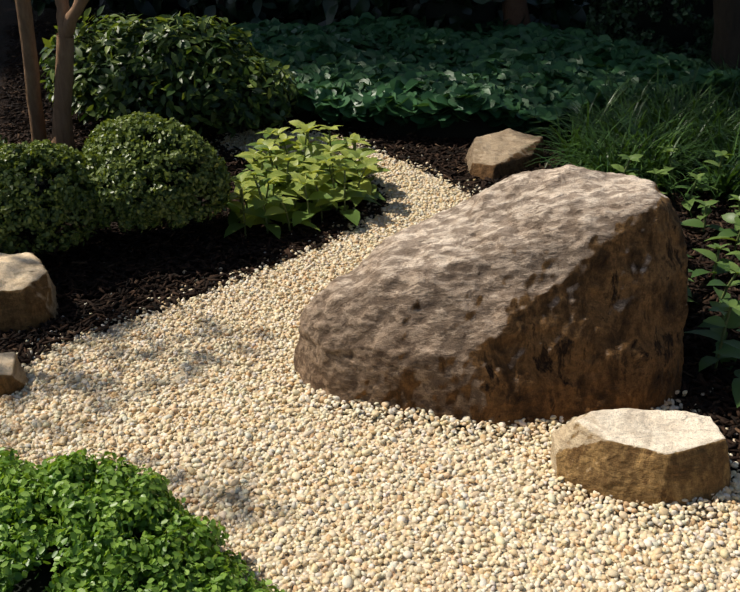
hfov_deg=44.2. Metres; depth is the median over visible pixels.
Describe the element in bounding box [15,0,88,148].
multi-stem tree
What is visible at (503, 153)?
stone
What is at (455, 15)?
understory plants
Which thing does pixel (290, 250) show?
gravel stray pebbles
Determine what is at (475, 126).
groundcover bed
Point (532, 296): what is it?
boulder
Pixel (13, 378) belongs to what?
rock
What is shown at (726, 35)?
tree
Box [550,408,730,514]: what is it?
stone
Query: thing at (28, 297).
stone
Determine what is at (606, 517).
gravel pebbles
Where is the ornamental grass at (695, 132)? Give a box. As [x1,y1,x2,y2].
[521,52,739,216]
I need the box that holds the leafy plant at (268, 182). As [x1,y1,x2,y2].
[224,120,390,238]
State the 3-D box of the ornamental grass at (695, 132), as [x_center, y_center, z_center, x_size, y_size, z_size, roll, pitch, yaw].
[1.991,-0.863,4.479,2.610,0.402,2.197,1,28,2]
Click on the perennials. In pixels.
(726, 350)
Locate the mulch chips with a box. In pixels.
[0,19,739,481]
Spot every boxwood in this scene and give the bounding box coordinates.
[0,139,105,253]
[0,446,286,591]
[72,111,231,232]
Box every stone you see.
[0,252,58,334]
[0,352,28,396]
[464,128,543,181]
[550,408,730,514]
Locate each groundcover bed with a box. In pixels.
[221,12,739,133]
[280,97,707,141]
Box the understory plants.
[13,0,623,31]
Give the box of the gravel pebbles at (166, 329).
[22,125,470,378]
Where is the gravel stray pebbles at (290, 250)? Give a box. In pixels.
[16,122,737,468]
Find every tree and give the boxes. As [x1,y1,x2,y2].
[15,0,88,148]
[502,0,530,26]
[710,0,739,69]
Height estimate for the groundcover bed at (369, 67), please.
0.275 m
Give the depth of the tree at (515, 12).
6.21 m
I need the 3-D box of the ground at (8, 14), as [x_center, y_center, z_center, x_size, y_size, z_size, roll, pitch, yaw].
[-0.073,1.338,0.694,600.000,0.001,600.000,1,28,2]
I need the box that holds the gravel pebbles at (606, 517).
[0,371,739,591]
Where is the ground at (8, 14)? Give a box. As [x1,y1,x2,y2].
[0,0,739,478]
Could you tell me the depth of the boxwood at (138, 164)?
3.32 m
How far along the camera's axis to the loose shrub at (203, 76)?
4.45 m
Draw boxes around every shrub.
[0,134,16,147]
[39,5,300,138]
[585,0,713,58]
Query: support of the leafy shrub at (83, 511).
on the gravel path base
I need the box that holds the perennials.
[584,144,739,407]
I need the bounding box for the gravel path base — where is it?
[0,131,739,591]
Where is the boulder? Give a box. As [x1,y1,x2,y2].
[294,164,688,433]
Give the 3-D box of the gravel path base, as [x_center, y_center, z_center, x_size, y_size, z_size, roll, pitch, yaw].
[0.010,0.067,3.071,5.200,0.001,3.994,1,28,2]

